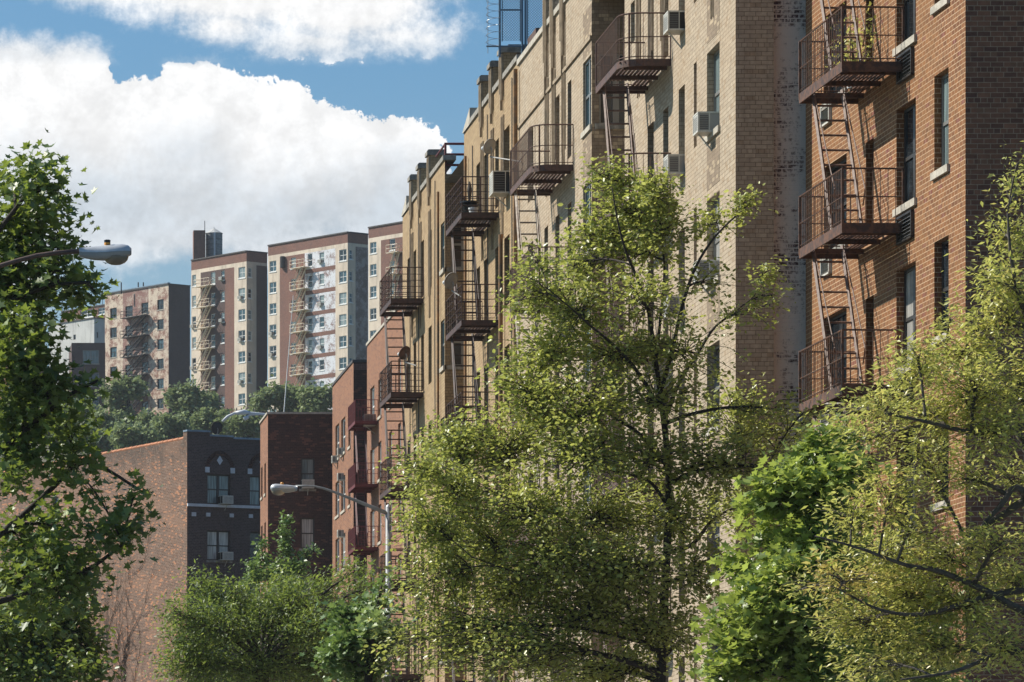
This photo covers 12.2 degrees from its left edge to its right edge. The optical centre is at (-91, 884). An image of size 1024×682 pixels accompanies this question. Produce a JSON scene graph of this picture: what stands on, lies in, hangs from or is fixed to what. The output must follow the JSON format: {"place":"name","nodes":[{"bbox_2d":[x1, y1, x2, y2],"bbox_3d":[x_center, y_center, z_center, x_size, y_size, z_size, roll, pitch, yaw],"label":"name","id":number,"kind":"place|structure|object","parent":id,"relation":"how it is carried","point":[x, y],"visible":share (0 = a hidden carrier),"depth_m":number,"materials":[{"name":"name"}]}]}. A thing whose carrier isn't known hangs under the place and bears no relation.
{"place":"outdoors","nodes":[
{"label":"outdoors","id":0,"kind":"place"},
{"bbox_2d":[0,583,125,681],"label":"plane tree","id":1,"kind":"object","parent":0,"point":[35,658],"visible":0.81,"depth_m":91.58,"materials":[{"name":"green plant"}]},
{"bbox_2d":[0,128,165,646],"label":"maple tree","id":2,"kind":"object","parent":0,"point":[25,225],"visible":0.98,"depth_m":71.59,"materials":[{"name":"green plant"}]},
{"bbox_2d":[0,433,255,461],"bbox_3d":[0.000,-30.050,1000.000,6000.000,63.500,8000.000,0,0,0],"label":"hillside ground","id":3,"kind":"structure","parent":0,"point":[44,460],"depth_m":526.42,"materials":[{"name":"green plant"}]},
{"bbox_2d":[49,317,104,384],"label":"building","id":4,"kind":"structure","parent":3,"relation":"on","point":[86,330],"depth_m":692.65,"materials":[{"name":"grey paint"}]},
{"bbox_2d":[60,396,97,425],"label":"hill tree","id":5,"kind":"object","parent":3,"relation":"on","point":[84,404],"visible":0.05,"depth_m":573.72,"materials":[{"name":"green plant"}]},
{"bbox_2d":[61,293,104,321],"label":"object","id":6,"kind":"structure","parent":3,"relation":"on","point":[100,309],"depth_m":723.31,"materials":[{"name":"grey brick"}]},
{"bbox_2d":[69,343,104,409],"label":"building","id":7,"kind":"structure","parent":3,"relation":"on","point":[83,352],"depth_m":655.00,"materials":[{"name":"grey concrete"}]},
{"bbox_2d":[83,350,98,363],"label":"window","id":8,"kind":"structure","parent":7,"relation":"in","point":[93,355],"depth_m":655.12,"materials":[{"name":"grey glass"}]},
{"bbox_2d":[72,421,114,454],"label":"hill tree","id":9,"kind":"object","parent":3,"relation":"on","point":[104,445],"visible":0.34,"depth_m":523.98,"materials":[{"name":"green plant"}]},
{"bbox_2d":[88,403,131,430],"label":"hill tree","id":10,"kind":"object","parent":3,"relation":"on","point":[110,417],"visible":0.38,"depth_m":539.21,"materials":[{"name":"green plant"}]},
{"bbox_2d":[94,371,150,425],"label":"hill tree","id":11,"kind":"object","parent":3,"relation":"on","point":[125,390],"visible":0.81,"depth_m":559.77,"materials":[{"name":"green plant"}]},
{"bbox_2d":[105,418,167,448],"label":"hill tree","id":12,"kind":"object","parent":3,"relation":"on","point":[120,436],"visible":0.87,"depth_m":518.70,"materials":[{"name":"green plant"}]},
{"bbox_2d":[134,407,160,429],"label":"hill tree","id":13,"kind":"object","parent":3,"relation":"on","point":[144,417],"visible":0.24,"depth_m":544.10,"materials":[{"name":"green plant"}]},
{"bbox_2d":[105,282,190,427],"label":"hill tower","id":14,"kind":"structure","parent":3,"relation":"on","point":[166,324],"depth_m":667.75,"materials":[{"name":"beige paint"}]},
{"bbox_2d":[120,308,149,409],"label":"fire escape","id":15,"kind":"object","parent":14,"relation":"attached to","point":[133,337],"visible":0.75,"depth_m":669.81,"materials":[{"name":"black metal"}]},
{"bbox_2d":[142,407,203,441],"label":"hill tree","id":16,"kind":"object","parent":3,"relation":"on","point":[171,426],"visible":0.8,"depth_m":533.79,"materials":[{"name":"green plant"}]},
{"bbox_2d":[161,374,215,421],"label":"hill tree","id":17,"kind":"object","parent":3,"relation":"on","point":[187,397],"visible":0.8,"depth_m":565.57,"materials":[{"name":"green plant"}]},
{"bbox_2d":[186,406,233,434],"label":"hill tree","id":18,"kind":"object","parent":3,"relation":"on","point":[205,417],"visible":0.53,"depth_m":539.06,"materials":[{"name":"green plant"}]},
{"bbox_2d":[200,389,223,412],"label":"hill tree","id":19,"kind":"object","parent":3,"relation":"on","point":[214,399],"visible":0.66,"depth_m":569.04,"materials":[{"name":"green plant"}]},
{"bbox_2d":[191,221,267,416],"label":"hill tower","id":20,"kind":"structure","parent":3,"relation":"on","point":[243,273],"depth_m":627.53,"materials":[{"name":"beige brick"}]},
{"bbox_2d":[194,277,214,391],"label":"fire escape","id":21,"kind":"object","parent":20,"relation":"attached to","point":[203,323],"visible":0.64,"depth_m":631.03,"materials":[{"name":"beige paint"}]},
{"bbox_2d":[205,228,222,256],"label":"water tank","id":22,"kind":"object","parent":20,"relation":"on","point":[213,241],"visible":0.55,"depth_m":640.99,"materials":[{"name":"grey metal"}]},
{"bbox_2d":[209,407,262,437],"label":"hill tree","id":23,"kind":"object","parent":3,"relation":"on","point":[238,426],"visible":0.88,"depth_m":529.25,"materials":[{"name":"green plant"}]},
{"bbox_2d":[222,409,265,421],"bbox_3d":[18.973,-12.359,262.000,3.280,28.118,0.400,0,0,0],"label":"street lamp","id":24,"kind":"object","parent":3,"relation":"on","point":[243,412],"visible":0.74,"depth_m":261.94,"materials":[{"name":"grey metal"}]},
{"bbox_2d":[244,374,303,411],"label":"hill tree","id":25,"kind":"object","parent":3,"relation":"on","point":[266,398],"visible":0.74,"depth_m":558.98,"materials":[{"name":"green plant"}]},
{"bbox_2d":[259,412,331,681],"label":"brown building","id":26,"kind":"structure","parent":3,"relation":"on","point":[295,448],"depth_m":231.00,"materials":[{"name":"brick"}]},
{"bbox_2d":[283,295,293,411],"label":"antenna mast","id":27,"kind":"object","parent":26,"relation":"on","point":[288,359],"visible":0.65,"depth_m":235.99,"materials":[{"name":"white metal"}]},
{"bbox_2d":[301,479,313,494],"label":"air conditioner","id":28,"kind":"object","parent":26,"relation":"attached to","point":[307,481],"visible":0.84,"depth_m":230.61,"materials":[{"name":"grey metal"}]},
{"bbox_2d":[299,458,315,490],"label":"window","id":29,"kind":"structure","parent":26,"relation":"in","point":[307,464],"depth_m":231.15,"materials":[{"name":"grey glass"}]},
{"bbox_2d":[299,518,315,550],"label":"window","id":30,"kind":"structure","parent":26,"relation":"in","point":[307,524],"depth_m":231.15,"materials":[{"name":"grey glass"}]},
{"bbox_2d":[290,377,332,411],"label":"hill tree","id":31,"kind":"object","parent":3,"relation":"on","point":[317,399],"visible":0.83,"depth_m":553.97,"materials":[{"name":"green plant"}]},
{"bbox_2d":[267,231,367,411],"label":"hill tower","id":32,"kind":"structure","parent":3,"relation":"on","point":[337,326],"depth_m":614.49,"materials":[{"name":"beige brick"}]},
{"bbox_2d":[289,259,309,387],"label":"fire escape","id":33,"kind":"object","parent":32,"relation":"attached to","point":[300,323],"visible":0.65,"depth_m":616.71,"materials":[{"name":"beige paint"}]},
{"bbox_2d":[338,249,346,261],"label":"window","id":34,"kind":"structure","parent":32,"relation":"in","point":[343,253],"depth_m":610.79,"materials":[{"name":"white glass"}]},
{"bbox_2d":[338,271,346,283],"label":"window","id":35,"kind":"structure","parent":32,"relation":"in","point":[343,274],"depth_m":610.79,"materials":[{"name":"white"}]},
{"bbox_2d":[338,292,346,305],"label":"window","id":36,"kind":"structure","parent":32,"relation":"in","point":[343,296],"depth_m":610.79,"materials":[{"name":"white glass"}]},
{"bbox_2d":[338,314,346,326],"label":"window","id":37,"kind":"structure","parent":32,"relation":"in","point":[343,318],"depth_m":610.79,"materials":[{"name":"white glass"}]},
{"bbox_2d":[338,335,346,348],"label":"window","id":38,"kind":"structure","parent":32,"relation":"in","point":[343,339],"depth_m":610.79,"materials":[{"name":"white"}]},
{"bbox_2d":[338,357,346,369],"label":"window","id":39,"kind":"structure","parent":32,"relation":"in","point":[343,361],"depth_m":610.79,"materials":[{"name":"white"}]},
{"bbox_2d":[368,221,402,339],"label":"hill tower","id":40,"kind":"structure","parent":3,"relation":"on","point":[381,237],"depth_m":596.47,"materials":[{"name":"beige brick"}]},
{"bbox_2d":[386,243,402,311],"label":"fire escape","id":41,"kind":"object","parent":40,"relation":"attached to","point":[394,275],"visible":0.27,"depth_m":593.07,"materials":[{"name":"beige paint"}]},
{"bbox_2d":[401,28,539,681],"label":"yellow building","id":42,"kind":"structure","parent":3,"relation":"on","point":[427,244],"depth_m":132.96,"materials":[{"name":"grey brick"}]},
{"bbox_2d":[379,267,423,681],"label":"fire escape","id":43,"kind":"object","parent":42,"relation":"attached to","point":[403,305],"visible":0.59,"depth_m":140.35,"materials":[{"name":"brown metal"}]},
{"bbox_2d":[397,346,416,365],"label":"satellite dish","id":44,"kind":"object","parent":42,"relation":"attached to","point":[403,353],"visible":1,"depth_m":133.03,"materials":[{"name":"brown metal"}]},
{"bbox_2d":[439,320,445,373],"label":"window","id":45,"kind":"structure","parent":42,"relation":"in","point":[443,367],"depth_m":133.86,"materials":[{"name":"grey glass"}]},
{"bbox_2d":[439,222,445,276],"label":"window","id":46,"kind":"structure","parent":42,"relation":"in","point":[442,270],"depth_m":133.85,"materials":[{"name":"glass"}]},
{"bbox_2d":[448,318,463,369],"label":"window","id":47,"kind":"structure","parent":42,"relation":"in","point":[458,350],"depth_m":133.03,"materials":[{"name":"black glass"}]},
{"bbox_2d":[448,220,463,271],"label":"window","id":48,"kind":"structure","parent":42,"relation":"in","point":[459,255],"depth_m":133.03,"materials":[{"name":"grey metal"}]},
{"bbox_2d":[446,176,498,681],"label":"fire escape","id":49,"kind":"object","parent":42,"relation":"attached to","point":[480,328],"visible":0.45,"depth_m":122.74,"materials":[{"name":"brown metal"}]},
{"bbox_2d":[442,272,460,296],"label":"satellite dish","id":50,"kind":"object","parent":49,"relation":"attached to","point":[450,281],"visible":1,"depth_m":121.57,"materials":[{"name":"grey metal"}]},
{"bbox_2d":[460,181,478,211],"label":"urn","id":51,"kind":"object","parent":49,"relation":"on","point":[470,201],"visible":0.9,"depth_m":121.90,"materials":[{"name":"black"}]},
{"bbox_2d":[489,170,509,207],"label":"air conditioner","id":52,"kind":"object","parent":42,"relation":"attached to","point":[499,183],"visible":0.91,"depth_m":118.66,"materials":[{"name":"white metal"}]},
{"bbox_2d":[485,0,541,57],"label":"chain link fence","id":53,"kind":"object","parent":42,"relation":"on","point":[523,20],"visible":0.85,"depth_m":119.29,"materials":[{"name":"blue"}]},
{"bbox_2d":[517,0,805,681],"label":"tan building","id":54,"kind":"structure","parent":3,"relation":"on","point":[735,63],"depth_m":89.85,"materials":[{"name":"beige brick"}]},
{"bbox_2d":[510,124,573,681],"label":"fire escape","id":55,"kind":"object","parent":54,"relation":"attached to","point":[527,178],"visible":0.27,"depth_m":109.35,"materials":[{"name":"brown metal"}]},
{"bbox_2d":[481,138,521,161],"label":"satellite dish","id":56,"kind":"object","parent":55,"relation":"attached to","point":[488,147],"visible":1,"depth_m":117.15,"materials":[{"name":"grey plastic"}]},
{"bbox_2d":[580,57,591,138],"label":"window","id":57,"kind":"structure","parent":54,"relation":"in","point":[588,126],"depth_m":105.34,"materials":[{"name":"grey metal"}]},
{"bbox_2d":[583,184,590,256],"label":"window","id":58,"kind":"structure","parent":54,"relation":"in","point":[587,195],"depth_m":105.34,"materials":[{"name":"grey glass"}]},
{"bbox_2d":[595,431,624,506],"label":"window","id":59,"kind":"structure","parent":54,"relation":"in","point":[608,477],"depth_m":104.39,"materials":[{"name":"grey glass"}]},
{"bbox_2d":[595,54,624,128],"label":"window","id":60,"kind":"structure","parent":54,"relation":"in","point":[613,104],"depth_m":104.39,"materials":[{"name":"grey glass"}]},
{"bbox_2d":[598,305,624,380],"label":"window","id":61,"kind":"structure","parent":54,"relation":"in","point":[616,311],"depth_m":104.39,"materials":[{"name":"black glass"}]},
{"bbox_2d":[595,12,670,681],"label":"fire escape","id":62,"kind":"object","parent":54,"relation":"attached to","point":[636,66],"visible":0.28,"depth_m":95.34,"materials":[{"name":"brown metal"}]},
{"bbox_2d":[663,10,684,48],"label":"air conditioner","id":63,"kind":"object","parent":54,"relation":"attached to","point":[673,22],"visible":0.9,"depth_m":91.86,"materials":[{"name":"white metal"}]},
{"bbox_2d":[663,154,684,190],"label":"air conditioner","id":64,"kind":"object","parent":54,"relation":"attached to","point":[674,163],"visible":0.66,"depth_m":91.86,"materials":[{"name":"white metal"}]},
{"bbox_2d":[663,296,684,332],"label":"air conditioner","id":65,"kind":"object","parent":54,"relation":"attached to","point":[671,302],"visible":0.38,"depth_m":91.86,"materials":[{"name":"grey metal"}]},
{"bbox_2d":[693,111,719,150],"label":"air conditioner","id":66,"kind":"object","parent":54,"relation":"attached to","point":[705,123],"visible":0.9,"depth_m":88.38,"materials":[{"name":"white metal"}]},
{"bbox_2d":[693,260,719,298],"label":"air conditioner","id":67,"kind":"object","parent":54,"relation":"attached to","point":[702,264],"visible":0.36,"depth_m":88.38,"materials":[{"name":"grey metal"}]},
{"bbox_2d":[704,198,719,290],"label":"window","id":68,"kind":"structure","parent":54,"relation":"in","point":[716,241],"depth_m":89.03,"materials":[{"name":"grey glass"}]},
{"bbox_2d":[704,48,719,143],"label":"window","id":69,"kind":"structure","parent":54,"relation":"in","point":[716,130],"depth_m":88.96,"materials":[{"name":"grey metal"}]},
{"bbox_2d":[705,344,719,436],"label":"window","id":70,"kind":"structure","parent":54,"relation":"in","point":[717,348],"depth_m":88.96,"materials":[{"name":"grey metal"}]},
{"bbox_2d":[706,494,719,584],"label":"window","id":71,"kind":"structure","parent":54,"relation":"in","point":[717,532],"depth_m":89.05,"materials":[{"name":"grey glass"}]},
{"bbox_2d":[806,0,1023,681],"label":"brick building","id":72,"kind":"structure","parent":3,"relation":"on","point":[939,119],"depth_m":77.07,"materials":[{"name":"brown brick"}]},
{"bbox_2d":[821,158,847,260],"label":"window","id":73,"kind":"structure","parent":72,"relation":"in","point":[835,168],"depth_m":84.07,"materials":[{"name":"black glass"}]},
{"bbox_2d":[821,5,847,111],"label":"window","id":74,"kind":"structure","parent":72,"relation":"in","point":[839,88],"depth_m":84.21,"materials":[{"name":"black glass"}]},
{"bbox_2d":[825,310,846,403],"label":"window","id":75,"kind":"structure","parent":72,"relation":"in","point":[842,316],"depth_m":84.09,"materials":[{"name":"black glass"}]},
{"bbox_2d":[799,0,903,657],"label":"fire escape","id":76,"kind":"object","parent":72,"relation":"attached to","point":[860,76],"visible":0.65,"depth_m":80.36,"materials":[{"name":"brown metal"}]},
{"bbox_2d":[819,2,883,92],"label":"plant bucket","id":77,"kind":"object","parent":76,"relation":"on","point":[854,43],"visible":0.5,"depth_m":81.11,"materials":[{"name":"green plastic"}]},
{"bbox_2d":[873,142,873,222],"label":"window","id":78,"kind":"structure","parent":72,"relation":"in","point":[873,142],"depth_m":81.40,"materials":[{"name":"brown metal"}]},
{"bbox_2d":[892,265,915,377],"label":"window","id":79,"kind":"structure","parent":72,"relation":"in","point":[909,274],"depth_m":78.97,"materials":[{"name":"grey glass"}]},
{"bbox_2d":[892,103,916,217],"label":"window","id":80,"kind":"structure","parent":72,"relation":"in","point":[910,199],"depth_m":78.91,"materials":[{"name":"grey glass"}]},
{"bbox_2d":[892,0,916,56],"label":"window","id":81,"kind":"structure","parent":72,"relation":"in","point":[910,36],"depth_m":78.90,"materials":[{"name":"beige stone"}]},
{"bbox_2d":[893,429,916,536],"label":"window","id":82,"kind":"structure","parent":72,"relation":"in","point":[908,443],"depth_m":78.97,"materials":[{"name":"glass"}]},
{"bbox_2d":[930,413,949,511],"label":"window","id":83,"kind":"structure","parent":72,"relation":"in","point":[938,504],"depth_m":76.47,"materials":[{"name":"glass"}]},
{"bbox_2d":[931,239,948,344],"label":"window","id":84,"kind":"structure","parent":72,"relation":"in","point":[945,244],"depth_m":76.54,"materials":[{"name":"black glass"}]},
{"bbox_2d":[930,72,949,180],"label":"window","id":85,"kind":"structure","parent":72,"relation":"in","point":[945,168],"depth_m":76.52,"materials":[{"name":"grey metal"}]},
{"bbox_2d":[930,0,949,14],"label":"window","id":86,"kind":"structure","parent":72,"relation":"in","point":[941,4],"depth_m":76.21,"materials":[{"name":"white stone"}]},
{"bbox_2d":[0,430,259,681],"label":"arched building","id":87,"kind":"structure","parent":0,"point":[196,473],"depth_m":244.87,"materials":[{"name":"brown brick"}]},
{"bbox_2d":[82,515,161,681],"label":"climbing vine","id":88,"kind":"object","parent":87,"relation":"attached to","point":[124,657],"visible":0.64,"depth_m":249.76,"materials":[{"name":"brown plant"}]},
{"bbox_2d":[211,421,222,434],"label":"satellite dish","id":89,"kind":"object","parent":87,"relation":"attached to","point":[216,427],"visible":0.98,"depth_m":248.10,"materials":[{"name":"black metal"}]},
{"bbox_2d":[208,474,228,504],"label":"window","id":90,"kind":"structure","parent":87,"relation":"in","point":[218,485],"depth_m":243.97,"materials":[{"name":"glass"}]},
{"bbox_2d":[206,530,232,562],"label":"window","id":91,"kind":"structure","parent":87,"relation":"in","point":[218,541],"depth_m":243.97,"materials":[{"name":"grey glass"}]},
{"bbox_2d":[218,495,232,508],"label":"air conditioner","id":92,"kind":"object","parent":87,"relation":"attached to","point":[225,499],"visible":1,"depth_m":243.66,"materials":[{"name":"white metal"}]},
{"bbox_2d":[218,552,232,564],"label":"air conditioner","id":93,"kind":"object","parent":87,"relation":"attached to","point":[227,556],"visible":1,"depth_m":243.67,"materials":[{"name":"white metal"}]},
{"bbox_2d":[250,476,259,505],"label":"window","id":94,"kind":"structure","parent":87,"relation":"in","point":[254,480],"depth_m":244.86,"materials":[{"name":"glass"}]},
{"bbox_2d":[250,532,259,561],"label":"window","id":95,"kind":"structure","parent":87,"relation":"in","point":[254,536],"depth_m":244.86,"materials":[{"name":"grey glass"}]},
{"bbox_2d":[136,542,391,681],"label":"locust tree","id":96,"kind":"object","parent":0,"point":[288,610],"visible":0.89,"depth_m":111.57,"materials":[{"name":"green plant"}]},
{"bbox_2d":[0,0,541,386],"label":"sky","id":97,"kind":"structure","parent":0,"point":[263,123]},
{"bbox_2d":[331,359,366,681],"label":"red row house","id":98,"kind":"structure","parent":0,"point":[349,385],"depth_m":222.24,"materials":[{"name":"orange brick"}]},
{"bbox_2d":[298,561,430,681],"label":"young plane tree","id":99,"kind":"object","parent":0,"point":[337,653],"visible":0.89,"depth_m":83.94,"materials":[{"name":"green plant"}]},
{"bbox_2d":[366,311,402,673],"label":"red row house","id":100,"kind":"structure","parent":0,"point":[376,366],"depth_m":205.75,"materials":[{"name":"orange brick"}]},
{"bbox_2d":[348,399,377,679],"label":"fire escape","id":101,"kind":"object","parent":100,"relation":"attached to","point":[353,469],"visible":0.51,"depth_m":209.04,"materials":[{"name":"red paint"}]},
{"bbox_2d":[363,414,375,433],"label":"air conditioner","id":102,"kind":"object","parent":100,"relation":"attached to","point":[366,416],"visible":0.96,"depth_m":208.28,"materials":[{"name":"white metal"}]},
{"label":"pavement","id":103,"kind":"structure","parent":0,"visible":0},
{"bbox_2d":[0,239,131,267],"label":"street lamp","id":104,"kind":"object","parent":103,"relation":"on","point":[115,254],"visible":1,"depth_m":67.54,"materials":[{"name":"metal"}]},
{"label":"pavement","id":105,"kind":"structure","parent":0,"visible":0},
{"bbox_2d":[236,510,323,681],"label":"pear tree","id":106,"kind":"object","parent":105,"relation":"on","point":[285,548],"visible":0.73,"depth_m":149.87,"materials":[{"name":"green plant"}]},
{"bbox_2d":[270,482,390,680],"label":"street lamp","id":107,"kind":"object","parent":105,"relation":"on","point":[281,488],"visible":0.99,"depth_m":120.95,"materials":[{"name":"metal"}]},
{"bbox_2d":[354,148,822,681],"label":"street tree","id":108,"kind":"object","parent":105,"relation":"on","point":[626,566],"visible":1,"depth_m":78.50,"materials":[{"name":"green plant"}]},
{"bbox_2d":[686,405,991,681],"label":"oak tree","id":109,"kind":"object","parent":105,"relation":"on","point":[754,627],"visible":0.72,"depth_m":61.69,"materials":[{"name":"green plant"}]},
{"bbox_2d":[759,141,1023,681],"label":"street tree","id":110,"kind":"object","parent":105,"relation":"on","point":[939,607],"visible":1,"depth_m":49.93,"materials":[{"name":"green plant"}]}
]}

